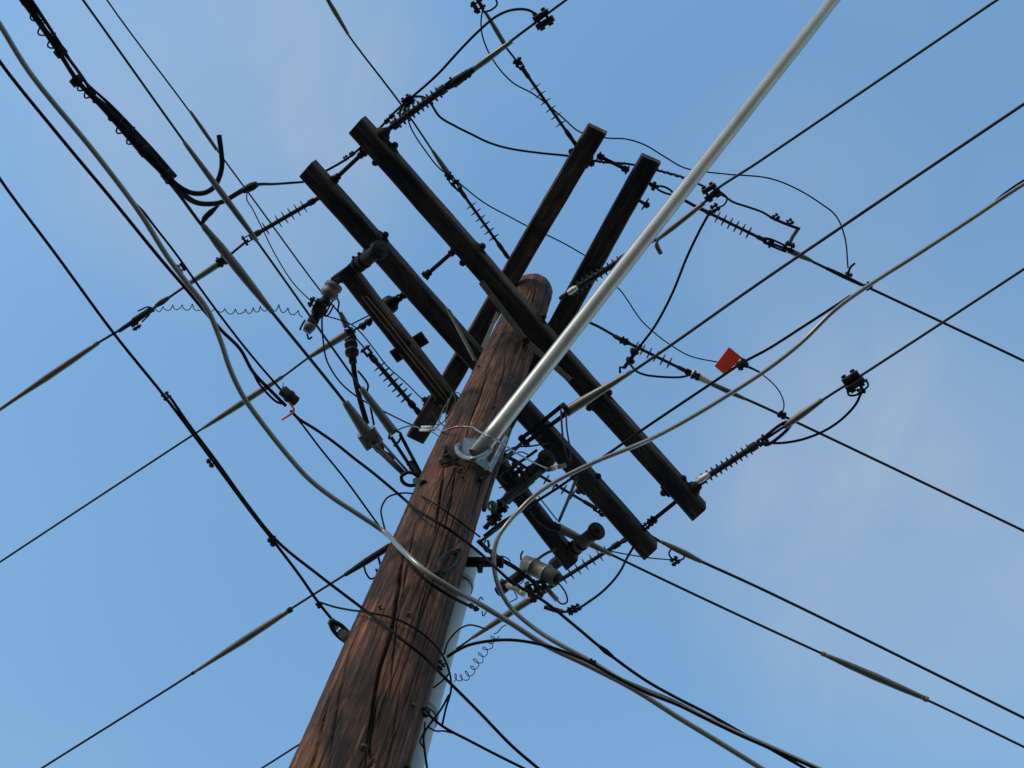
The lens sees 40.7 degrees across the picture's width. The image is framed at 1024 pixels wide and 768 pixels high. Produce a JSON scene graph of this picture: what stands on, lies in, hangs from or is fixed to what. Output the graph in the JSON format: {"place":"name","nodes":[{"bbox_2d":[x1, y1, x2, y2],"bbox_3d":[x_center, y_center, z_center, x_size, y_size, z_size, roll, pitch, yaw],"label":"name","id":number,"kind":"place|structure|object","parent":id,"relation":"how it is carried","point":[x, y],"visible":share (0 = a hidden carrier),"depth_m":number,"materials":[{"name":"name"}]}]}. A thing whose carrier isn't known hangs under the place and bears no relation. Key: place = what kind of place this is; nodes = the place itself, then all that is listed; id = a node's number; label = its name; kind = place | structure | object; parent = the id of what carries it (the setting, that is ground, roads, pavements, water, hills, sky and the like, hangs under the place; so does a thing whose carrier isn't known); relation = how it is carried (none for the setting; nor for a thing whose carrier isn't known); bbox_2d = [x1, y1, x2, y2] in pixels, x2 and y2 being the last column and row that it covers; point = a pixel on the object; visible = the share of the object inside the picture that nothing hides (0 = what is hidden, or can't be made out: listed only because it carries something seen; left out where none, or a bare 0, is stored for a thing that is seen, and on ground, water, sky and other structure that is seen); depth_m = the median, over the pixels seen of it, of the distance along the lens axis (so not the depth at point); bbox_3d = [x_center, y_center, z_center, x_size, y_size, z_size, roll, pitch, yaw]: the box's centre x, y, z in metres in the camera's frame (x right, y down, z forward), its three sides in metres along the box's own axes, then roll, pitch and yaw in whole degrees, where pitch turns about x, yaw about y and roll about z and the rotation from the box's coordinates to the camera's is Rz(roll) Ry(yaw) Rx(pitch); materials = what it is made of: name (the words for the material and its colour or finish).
{"place":"outdoors","nodes":[
{"label":"outdoors","id":0,"kind":"place"},
{"bbox_2d":[0,59,286,406],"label":"black cable","id":1,"kind":"object","parent":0,"point":[122,212],"visible":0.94,"depth_m":4.25,"materials":[{"name":"rubber"}]},
{"bbox_2d":[252,372,299,420],"bbox_3d":[-0.744,0.017,4.399,0.084,0.045,0.184,-28,-77,15],"label":"cable coupler","id":2,"kind":"object","parent":1,"relation":"attached to","point":[289,396],"visible":1,"depth_m":4.39,"materials":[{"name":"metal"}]},
{"bbox_2d":[137,204,280,389],"bbox_3d":[-0.951,-0.264,4.289,0.032,0.087,0.740,-30,-77,15],"label":"black cable","id":3,"kind":"object","parent":2,"relation":"attached to","point":[183,266],"visible":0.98,"depth_m":4.29,"materials":[{"name":"rubber"}]},
{"bbox_2d":[41,543,388,767],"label":"power line","id":4,"kind":"object","parent":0,"point":[264,626],"visible":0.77,"depth_m":7.41,"materials":[{"name":"metal"}]},
{"bbox_2d":[261,588,544,767],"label":"power line","id":5,"kind":"object","parent":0,"point":[522,604],"visible":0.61,"depth_m":7.23,"materials":[{"name":"metal"}]},
{"bbox_2d":[0,0,1023,767],"label":"sky","id":6,"kind":"structure","parent":0,"point":[142,586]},
{"bbox_2d":[651,0,998,254],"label":"power line","id":7,"kind":"object","parent":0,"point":[716,192],"visible":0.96,"depth_m":6.94,"materials":[{"name":"metal"}]},
{"bbox_2d":[414,95,705,186],"bbox_3d":[0.234,-1.153,7.027,1.518,0.970,0.261,21,-70,-1],"label":"jumper wire","id":8,"kind":"object","parent":7,"relation":"attached to","point":[501,146],"visible":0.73,"depth_m":7.36,"materials":[{"name":"black rubber"}]},
{"bbox_2d":[559,253,624,299],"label":"finned insulator","id":9,"kind":"object","parent":7,"relation":"attached to","point":[594,276],"visible":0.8,"depth_m":7.20,"materials":[{"name":"ceramic"}]},
{"bbox_2d":[619,210,711,372],"bbox_3d":[0.809,-0.463,7.177,0.065,0.054,0.996,28,-71,-3],"label":"black drop","id":10,"kind":"object","parent":7,"relation":"attached to","point":[634,352],"visible":1,"depth_m":7.20,"materials":[{"name":"rubber"}]},
{"bbox_2d":[763,213,1023,361],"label":"power line","id":11,"kind":"object","parent":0,"point":[793,252],"visible":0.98,"depth_m":7.38,"materials":[{"name":"metal"}]},
{"bbox_2d":[594,159,771,218],"bbox_3d":[0.899,-1.043,7.243,1.025,0.476,0.112,16,-70,1],"label":"jumper wire","id":12,"kind":"object","parent":11,"relation":"attached to","point":[749,207],"visible":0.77,"depth_m":7.25,"materials":[{"name":"black rubber"}]},
{"bbox_2d":[699,207,773,247],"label":"finned insulator","id":13,"kind":"object","parent":11,"relation":"attached to","point":[742,229],"visible":0.86,"depth_m":7.37,"materials":[{"name":"ceramic"}]},
{"bbox_3d":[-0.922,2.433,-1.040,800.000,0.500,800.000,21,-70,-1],"label":"ground","id":14,"kind":"structure","parent":0,"visible":0},
{"bbox_2d":[289,273,552,767],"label":"utility pole","id":15,"kind":"object","parent":14,"relation":"on","point":[373,701],"visible":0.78,"depth_m":3.99,"materials":[{"name":"brown wood"}]},
{"bbox_2d":[293,413,378,524],"bbox_3d":[-0.555,0.289,4.438,0.012,0.066,0.499,-35,-79,16],"label":"black cable","id":16,"kind":"object","parent":15,"relation":"attached to","point":[336,468],"visible":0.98,"depth_m":4.43,"materials":[{"name":"rubber"}]},
{"bbox_2d":[328,618,349,642],"bbox_3d":[-0.495,0.718,3.986,0.092,0.165,0.104,28,-71,-3],"label":"strain bracket","id":17,"kind":"object","parent":15,"relation":"attached to","point":[342,634],"visible":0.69,"depth_m":4.03,"materials":[{"name":"metal"}]},
{"bbox_2d":[0,177,331,618],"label":"messenger strand","id":18,"kind":"object","parent":17,"relation":"attached to","point":[270,540],"visible":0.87,"depth_m":3.95,"materials":[{"name":"black metal"}]},
{"bbox_2d":[169,396,539,767],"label":"black cable","id":19,"kind":"object","parent":15,"relation":"attached to","point":[454,687],"visible":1,"depth_m":3.88,"materials":[{"name":"rubber"}]},
{"bbox_2d":[0,20,764,767],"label":"grey cable","id":20,"kind":"object","parent":15,"relation":"attached to","point":[276,440],"visible":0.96,"depth_m":4.11,"materials":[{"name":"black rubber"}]},
{"bbox_2d":[411,566,474,608],"bbox_3d":[-0.201,0.608,4.084,0.235,0.097,0.035,38,-72,-6],"label":"black lead","id":21,"kind":"object","parent":20,"relation":"hanging from","point":[423,577],"visible":1,"depth_m":4.05,"materials":[{"name":"rubber"}]},
{"bbox_2d":[320,601,451,723],"bbox_3d":[-0.352,0.718,3.900,0.460,0.325,0.206,21,-70,-1],"label":"black lead","id":22,"kind":"object","parent":15,"relation":"attached to","point":[420,632],"visible":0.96,"depth_m":3.82,"materials":[{"name":"rubber"}]},
{"bbox_2d":[366,436,427,486],"bbox_3d":[-0.422,0.356,5.302,0.459,0.889,0.168,-23,-76,13],"label":"strain link","id":23,"kind":"object","parent":15,"relation":"attached to","point":[389,456],"visible":0.93,"depth_m":5.52,"materials":[{"name":"metal"}]},
{"bbox_2d":[48,30,382,450],"bbox_3d":[-5.329,-6.242,4.160,0.146,0.081,16.425,-33,-78,16],"label":"messenger cable","id":24,"kind":"object","parent":23,"relation":"attached to","point":[366,432],"visible":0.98,"depth_m":5.61,"materials":[{"name":"metal"}]},
{"bbox_2d":[19,0,176,183],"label":"cable bundle","id":25,"kind":"object","parent":24,"relation":"attached to","point":[145,149],"visible":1,"depth_m":5.42,"materials":[{"name":"black rubber"}]},
{"bbox_2d":[175,135,224,195],"bbox_3d":[-1.219,-0.857,5.522,0.144,0.140,0.256,44,-72,-8],"label":"black tail","id":26,"kind":"object","parent":25,"relation":"attached to","point":[209,190],"visible":0.94,"depth_m":5.53},
{"bbox_2d":[169,179,303,206],"bbox_3d":[-1.190,-0.898,6.105,0.274,1.291,0.163,21,-70,-1],"label":"black tail","id":27,"kind":"object","parent":25,"relation":"attached to","point":[173,184],"visible":0.73,"depth_m":5.70},
{"bbox_2d":[82,0,421,476],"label":"power line","id":28,"kind":"object","parent":23,"relation":"attached to","point":[391,429],"visible":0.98,"depth_m":5.28,"materials":[{"name":"rubber"}]},
{"bbox_2d":[380,492,480,537],"bbox_3d":[-0.263,0.424,4.630,0.347,0.404,0.104,12,-71,3],"label":"black lead","id":29,"kind":"object","parent":15,"relation":"attached to","point":[447,512],"visible":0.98,"depth_m":4.57,"materials":[{"name":"rubber"}]},
{"bbox_2d":[422,694,449,767],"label":"black lead","id":30,"kind":"object","parent":15,"relation":"attached to","point":[429,724],"visible":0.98,"depth_m":3.61,"materials":[{"name":"rubber"}]},
{"bbox_2d":[411,548,479,767],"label":"riser conduit","id":31,"kind":"object","parent":15,"relation":"attached to","point":[455,624],"visible":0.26,"depth_m":4.16,"materials":[{"name":"plastic"}]},
{"bbox_2d":[432,542,464,576],"bbox_3d":[-0.193,0.544,4.293,0.044,0.312,0.080,-40,-80,17],"label":"eye link","id":32,"kind":"object","parent":15,"relation":"attached to","point":[456,552],"visible":0.98,"depth_m":4.24,"materials":[{"name":"metal"}]},
{"bbox_2d":[290,410,805,767],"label":"black cable","id":33,"kind":"object","parent":32,"relation":"attached to","point":[604,650],"visible":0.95,"depth_m":4.40,"materials":[{"name":"rubber"}]},
{"bbox_2d":[337,262,577,569],"bbox_3d":[-0.224,0.156,6.153,0.088,0.092,1.701,-34,-79,16],"label":"crossbeam","id":34,"kind":"object","parent":15,"relation":"attached to","point":[357,285],"visible":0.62,"depth_m":6.06,"materials":[{"name":"brown wood"}]},
{"bbox_2d":[299,278,342,339],"bbox_3d":[-0.807,-0.330,5.933,0.139,0.195,0.265,21,-70,-1],"label":"fuse cutout","id":35,"kind":"object","parent":34,"relation":"hanging from","point":[331,290],"visible":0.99,"depth_m":5.91,"materials":[{"name":"grey ceramic"}]},
{"bbox_2d":[330,240,387,283],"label":"post insulator","id":36,"kind":"object","parent":34,"relation":"attached to","point":[369,257],"visible":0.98,"depth_m":5.86,"materials":[{"name":"ceramic"}]},
{"bbox_2d":[361,296,444,399],"bbox_3d":[-0.475,-0.155,6.025,0.010,0.013,0.585,-35,-79,16],"label":"arm wire","id":37,"kind":"object","parent":34,"relation":"attached to","point":[402,347],"visible":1,"depth_m":6.02,"materials":[{"name":"orange metal"}]},
{"bbox_2d":[365,296,448,398],"bbox_3d":[-0.454,-0.155,6.022,0.011,0.013,0.585,-35,-79,16],"label":"arm wire","id":38,"kind":"object","parent":34,"relation":"attached to","point":[376,308],"visible":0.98,"depth_m":6.01,"materials":[{"name":"orange metal"}]},
{"bbox_2d":[389,331,428,362],"bbox_3d":[-0.457,-0.164,6.131,0.174,0.014,0.062,-31,-78,15],"label":"cross plate","id":39,"kind":"object","parent":34,"relation":"attached to","point":[420,339],"visible":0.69,"depth_m":6.11,"materials":[{"name":"metal"}]},
{"bbox_2d":[503,449,555,504],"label":"post insulator","id":40,"kind":"object","parent":34,"relation":"attached to","point":[546,458],"visible":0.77,"depth_m":6.05,"materials":[{"name":"ceramic"}]},
{"bbox_2d":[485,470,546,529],"bbox_3d":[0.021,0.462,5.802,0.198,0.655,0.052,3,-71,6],"label":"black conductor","id":41,"kind":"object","parent":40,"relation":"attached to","point":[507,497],"visible":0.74,"depth_m":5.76,"materials":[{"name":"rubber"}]},
{"bbox_2d":[483,499,508,528],"bbox_3d":[-0.069,0.526,5.551,0.092,0.128,0.102,21,-70,-1],"label":"suspension clamp","id":42,"kind":"object","parent":41,"relation":"attached to","point":[494,517],"visible":0.96,"depth_m":5.56,"materials":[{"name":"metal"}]},
{"bbox_2d":[499,462,560,532],"bbox_3d":[0.086,0.518,6.108,0.123,0.088,0.391,-33,-78,16],"label":"post insulator","id":43,"kind":"object","parent":34,"relation":"attached to","point":[539,516],"visible":0.92,"depth_m":6.09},
{"bbox_2d":[523,548,556,572],"bbox_3d":[0.123,0.781,6.162,0.148,0.159,0.031,-18,-75,12],"label":"support rod","id":44,"kind":"object","parent":34,"relation":"attached to","point":[546,553],"visible":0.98,"depth_m":6.17,"materials":[{"name":"metal"}]},
{"bbox_2d":[494,550,567,604],"bbox_3d":[0.104,0.884,6.108,0.320,0.190,0.245,21,-70,-1],"label":"lightning arrester","id":45,"kind":"object","parent":44,"relation":"attached to","point":[542,572],"visible":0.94,"depth_m":6.06,"materials":[{"name":"metal"}]},
{"bbox_2d":[499,578,526,597],"bbox_3d":[0.003,0.888,6.005,0.128,0.028,0.031,29,-71,-4],"label":"fuse tube","id":46,"kind":"object","parent":45,"relation":"attached to","point":[515,589],"visible":0.87,"depth_m":6.00,"materials":[{"name":"ceramic"}]},
{"bbox_2d":[548,522,604,568],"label":"post insulator","id":47,"kind":"object","parent":34,"relation":"attached to","point":[589,536],"visible":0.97,"depth_m":6.17,"materials":[{"name":"ceramic"}]},
{"bbox_2d":[556,522,1023,747],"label":"power line","id":48,"kind":"object","parent":34,"relation":"attached to","point":[570,534],"visible":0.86,"depth_m":6.28,"materials":[{"name":"metal"}]},
{"bbox_2d":[558,476,578,521],"bbox_3d":[0.234,0.491,5.803,0.015,0.688,0.522,15,-71,2],"label":"support rod","id":49,"kind":"object","parent":48,"relation":"attached to","point":[568,498],"visible":0.98,"depth_m":5.75,"materials":[{"name":"black metal"}]},
{"bbox_2d":[446,307,476,362],"bbox_3d":[-0.238,-0.232,6.537,0.272,0.318,0.009,44,-72,-8],"label":"arm brace","id":50,"kind":"object","parent":15,"relation":"attached to","point":[463,338],"visible":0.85,"depth_m":6.53,"materials":[{"name":"metal"}]},
{"bbox_2d":[427,713,524,767],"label":"black cable","id":51,"kind":"object","parent":15,"relation":"attached to","point":[469,740],"visible":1,"depth_m":3.62,"materials":[{"name":"rubber"}]},
{"bbox_2d":[299,160,656,559],"bbox_3d":[-0.137,-0.090,6.801,0.158,0.102,2.571,-38,-80,17],"label":"crossbeam","id":52,"kind":"object","parent":15,"relation":"attached to","point":[338,202],"visible":0.69,"depth_m":6.71,"materials":[{"name":"brown wood"}]},
{"bbox_2d":[0,239,248,410],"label":"power line","id":53,"kind":"object","parent":52,"relation":"attached to","point":[221,262],"visible":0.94,"depth_m":6.94,"materials":[{"name":"metal"}]},
{"bbox_2d":[147,304,302,317],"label":"coiled wire","id":54,"kind":"object","parent":53,"relation":"hanging from","point":[224,309],"visible":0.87,"depth_m":6.48,"materials":[{"name":"black metal"}]},
{"bbox_2d":[241,197,318,245],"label":"finned insulator","id":55,"kind":"object","parent":52,"relation":"attached to","point":[309,202],"visible":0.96,"depth_m":6.61,"materials":[{"name":"rubber"}]},
{"bbox_2d":[330,148,367,183],"bbox_3d":[-0.776,-1.037,6.559,0.217,0.044,0.044,-40,-80,17],"label":"spacer bolt","id":56,"kind":"object","parent":52,"relation":"attached to","point":[336,177],"visible":0.99,"depth_m":6.55,"materials":[{"name":"metal"}]},
{"bbox_2d":[357,292,405,330],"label":"bell insulator","id":57,"kind":"object","parent":52,"relation":"attached to","point":[392,302],"visible":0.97,"depth_m":6.73,"materials":[{"name":"brown ceramic"}]},
{"bbox_2d":[0,327,356,562],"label":"power line","id":58,"kind":"object","parent":57,"relation":"attached to","point":[342,336],"visible":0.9,"depth_m":7.01,"materials":[{"name":"rubber"}]},
{"bbox_2d":[539,538,626,597],"bbox_3d":[0.370,0.922,7.022,0.567,0.067,0.067,-32,-78,3],"label":"finned insulator","id":59,"kind":"object","parent":52,"relation":"attached to","point":[616,545],"visible":0.77,"depth_m":7.01,"materials":[{"name":"plastic"}]},
{"bbox_2d":[544,545,634,615],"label":"jumper wire","id":60,"kind":"object","parent":52,"relation":"hanging from","point":[576,608],"visible":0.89,"depth_m":6.43,"materials":[{"name":"black rubber"}]},
{"bbox_2d":[641,501,676,531],"bbox_3d":[0.745,0.659,6.947,0.244,0.036,0.047,-41,-81,17],"label":"spacer bolt","id":61,"kind":"object","parent":52,"relation":"attached to","point":[652,521],"visible":1,"depth_m":6.95,"materials":[{"name":"metal"}]},
{"bbox_2d":[466,540,503,572],"bbox_3d":[-0.072,0.580,4.769,0.126,0.396,0.108,-3,-72,8],"label":"standoff bracket","id":62,"kind":"object","parent":15,"relation":"attached to","point":[479,563],"visible":0.92,"depth_m":4.60,"materials":[{"name":"metal"}]},
{"bbox_2d":[492,179,1023,767],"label":"grey cable","id":63,"kind":"object","parent":62,"relation":"attached to","point":[726,395],"visible":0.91,"depth_m":4.78,"materials":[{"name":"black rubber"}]},
{"bbox_2d":[406,123,606,443],"bbox_3d":[-0.050,-0.523,7.630,0.158,0.107,2.065,30,-71,-4],"label":"crossbeam","id":64,"kind":"object","parent":15,"relation":"attached to","point":[580,157],"visible":0.67,"depth_m":7.48,"materials":[{"name":"brown wood"}]},
{"bbox_2d":[321,318,412,424],"bbox_3d":[-0.770,-0.028,6.898,0.162,1.654,1.111,-1,-72,7],"label":"thin lead","id":65,"kind":"object","parent":64,"relation":"hanging from","point":[341,383],"visible":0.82,"depth_m":6.80,"materials":[{"name":"black rubber"}]},
{"bbox_2d":[344,334,374,424],"bbox_3d":[-0.791,-0.030,7.352,0.154,0.513,0.440,-22,-75,13],"label":"cable terminator","id":66,"kind":"object","parent":65,"relation":"hanging from","point":[351,350],"visible":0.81,"depth_m":7.36,"materials":[{"name":"brown ceramic"}]},
{"bbox_2d":[360,345,420,415],"bbox_3d":[-0.681,-0.013,7.875,0.084,0.084,0.513,-36,-79,16],"label":"finned insulator","id":67,"kind":"object","parent":64,"relation":"attached to","point":[373,358],"visible":0.99,"depth_m":7.86,"materials":[{"name":"ceramic"}]},
{"bbox_2d":[106,0,366,349],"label":"power line","id":68,"kind":"object","parent":67,"relation":"attached to","point":[214,146],"visible":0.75,"depth_m":7.54,"materials":[{"name":"rubber"}]},
{"bbox_2d":[451,179,509,258],"bbox_3d":[-0.165,-0.893,7.519,0.068,0.067,0.521,-33,-78,16],"label":"finned insulator","id":69,"kind":"object","parent":64,"relation":"attached to","point":[489,231],"visible":0.99,"depth_m":7.50,"materials":[{"name":"rubber"}]},
{"bbox_2d":[326,0,458,191],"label":"power line","id":70,"kind":"object","parent":69,"relation":"attached to","point":[442,165],"visible":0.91,"depth_m":7.35,"materials":[{"name":"metal"}]},
{"bbox_2d":[407,109,584,255],"bbox_3d":[-0.104,-0.936,7.122,0.231,0.936,1.284,-39,-80,17],"label":"jumper wire","id":71,"kind":"object","parent":64,"relation":"hanging from","point":[476,196],"visible":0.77,"depth_m":7.39,"materials":[{"name":"black rubber"}]},
{"bbox_2d":[512,57,576,145],"bbox_3d":[0.186,-1.479,7.282,0.067,0.067,0.574,-33,-78,16],"label":"finned insulator","id":72,"kind":"object","parent":64,"relation":"attached to","point":[555,115],"visible":1,"depth_m":7.27,"materials":[{"name":"rubber"}]},
{"bbox_2d":[470,0,522,67],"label":"power line","id":73,"kind":"object","parent":72,"relation":"attached to","point":[492,24],"visible":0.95,"depth_m":7.17,"materials":[{"name":"metal"}]},
{"bbox_2d":[480,11,848,267],"bbox_3d":[0.806,-1.264,7.340,2.368,0.120,0.329,29,-71,-3],"label":"jumper wire","id":74,"kind":"object","parent":73,"relation":"attached to","point":[663,155],"visible":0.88,"depth_m":7.34,"materials":[{"name":"black rubber"}]},
{"bbox_2d":[478,402,571,482],"bbox_3d":[-0.004,0.295,5.576,0.277,1.328,0.316,-38,-80,17],"label":"strap link","id":75,"kind":"object","parent":15,"relation":"attached to","point":[523,440],"visible":0.92,"depth_m":6.19,"materials":[{"name":"metal"}]},
{"bbox_2d":[562,102,1023,416],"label":"power line","id":76,"kind":"object","parent":75,"relation":"attached to","point":[576,405],"visible":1,"depth_m":5.91,"materials":[{"name":"rubber"}]},
{"bbox_2d":[479,280,571,381],"bbox_3d":[0.055,-0.223,6.526,0.074,0.186,0.645,-36,-79,16],"label":"arm brace","id":77,"kind":"object","parent":15,"relation":"attached to","point":[519,331],"visible":0.92,"depth_m":6.51,"materials":[{"name":"metal"}]},
{"bbox_2d":[349,116,705,520],"bbox_3d":[0.110,-0.295,6.703,0.193,0.102,2.547,-39,-80,17],"label":"crossbeam","id":78,"kind":"object","parent":15,"relation":"attached to","point":[377,146],"visible":0.9,"depth_m":6.64,"materials":[{"name":"brown wood"}]},
{"bbox_2d":[386,77,456,130],"bbox_3d":[-0.436,-1.291,6.434,0.422,0.061,0.061,-33,-78,16],"label":"finned insulator","id":79,"kind":"object","parent":78,"relation":"attached to","point":[440,91],"visible":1,"depth_m":6.42,"materials":[{"name":"rubber"}]},
{"bbox_2d":[447,0,567,88],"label":"power line","id":80,"kind":"object","parent":79,"relation":"attached to","point":[459,79],"visible":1,"depth_m":6.29,"materials":[{"name":"metal"}]},
{"bbox_2d":[326,8,533,170],"bbox_3d":[-0.467,-1.366,6.509,1.425,0.195,0.134,-33,-78,16],"label":"jumper wire","id":81,"kind":"object","parent":80,"relation":"attached to","point":[408,100],"visible":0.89,"depth_m":6.51,"materials":[{"name":"black rubber"}]},
{"bbox_2d":[421,248,454,279],"bbox_3d":[-0.348,-0.584,6.660,0.214,0.044,0.044,-39,-80,17],"label":"spacer bolt","id":82,"kind":"object","parent":78,"relation":"attached to","point":[426,274],"visible":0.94,"depth_m":6.66,"materials":[{"name":"metal"}]},
{"bbox_2d":[694,434,768,485],"bbox_3d":[1.064,0.395,6.822,0.471,0.061,0.061,-35,-79,16],"label":"finned insulator","id":83,"kind":"object","parent":78,"relation":"attached to","point":[751,447],"visible":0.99,"depth_m":6.80,"materials":[{"name":"rubber"}]},
{"bbox_2d":[761,268,1023,446],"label":"power line","id":84,"kind":"object","parent":83,"relation":"attached to","point":[853,380],"visible":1,"depth_m":6.60,"materials":[{"name":"metal"}]},
{"bbox_2d":[755,396,860,445],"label":"jumper wire","id":85,"kind":"object","parent":84,"relation":"hanging from","point":[828,428],"visible":1,"depth_m":6.68,"materials":[{"name":"black rubber"}]},
{"bbox_2d":[510,153,660,428],"bbox_3d":[0.248,-0.307,7.667,0.181,0.107,2.166,30,-71,-4],"label":"crossbeam","id":86,"kind":"object","parent":15,"relation":"attached to","point":[625,204],"visible":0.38,"depth_m":7.42,"materials":[{"name":"brown wood"}]},
{"bbox_2d":[504,453,604,516],"bbox_3d":[0.234,0.572,7.963,0.723,0.067,0.068,31,-71,-4],"label":"finned insulator","id":87,"kind":"object","parent":86,"relation":"attached to","point":[585,502],"visible":0.52,"depth_m":7.96,"materials":[{"name":"ceramic"}]},
{"bbox_2d":[598,510,1023,718],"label":"power line","id":88,"kind":"object","parent":87,"relation":"attached to","point":[681,551],"visible":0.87,"depth_m":8.03,"materials":[{"name":"metal"}]},
{"bbox_2d":[596,151,629,174],"bbox_3d":[0.538,-1.177,7.342,0.191,0.044,0.044,26,-71,-2],"label":"spacer bolt","id":89,"kind":"object","parent":86,"relation":"attached to","point":[600,156],"visible":1,"depth_m":7.33,"materials":[{"name":"metal"}]},
{"bbox_2d":[649,181,696,206],"bbox_3d":[0.868,-1.004,7.361,0.331,0.030,0.053,25,-71,-2],"label":"turnbuckle","id":90,"kind":"object","parent":86,"relation":"attached to","point":[653,185],"visible":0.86,"depth_m":7.35,"materials":[{"name":"metal"}]},
{"bbox_2d":[589,322,1023,531],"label":"power line","id":91,"kind":"object","parent":86,"relation":"attached to","point":[699,377],"visible":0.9,"depth_m":7.68,"materials":[{"name":"rubber"}]},
{"bbox_2d":[613,335,695,378],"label":"finned insulator","id":92,"kind":"object","parent":91,"relation":"attached to","point":[669,362],"visible":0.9,"depth_m":7.65,"materials":[{"name":"ceramic"}]},
{"bbox_2d":[617,287,784,411],"bbox_3d":[1.032,-0.194,7.613,1.202,0.007,0.140,32,-71,-4],"label":"jumper wire","id":93,"kind":"object","parent":91,"relation":"attached to","point":[696,357],"visible":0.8,"depth_m":7.62,"materials":[{"name":"black rubber"}]},
{"bbox_2d":[446,638,816,767],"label":"black cable","id":94,"kind":"object","parent":15,"relation":"attached to","point":[630,685],"visible":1,"depth_m":4.01,"materials":[{"name":"rubber"}]},
{"bbox_2d":[438,0,840,471],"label":"mast arm","id":95,"kind":"object","parent":15,"relation":"attached to","point":[478,451],"visible":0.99,"depth_m":5.30},
{"bbox_2d":[398,425,548,469],"bbox_3d":[-0.237,0.298,5.422,0.595,1.228,0.606,-7,-73,9],"label":"grey lead","id":96,"kind":"object","parent":95,"relation":"attached to","point":[500,442],"visible":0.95,"depth_m":5.34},
{"bbox_2d":[483,295,849,536],"bbox_3d":[0.584,0.115,4.957,1.472,0.708,0.048,-27,-77,14],"label":"black cable","id":97,"kind":"object","parent":15,"relation":"attached to","point":[744,363],"visible":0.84,"depth_m":5.01,"materials":[{"name":"rubber"}]},
{"bbox_2d":[715,347,741,373],"bbox_3d":[0.805,-0.077,5.085,0.090,0.014,0.091,38,-72,-6],"label":"marker tag","id":98,"kind":"object","parent":97,"relation":"attached to","point":[728,359],"visible":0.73,"depth_m":5.08,"materials":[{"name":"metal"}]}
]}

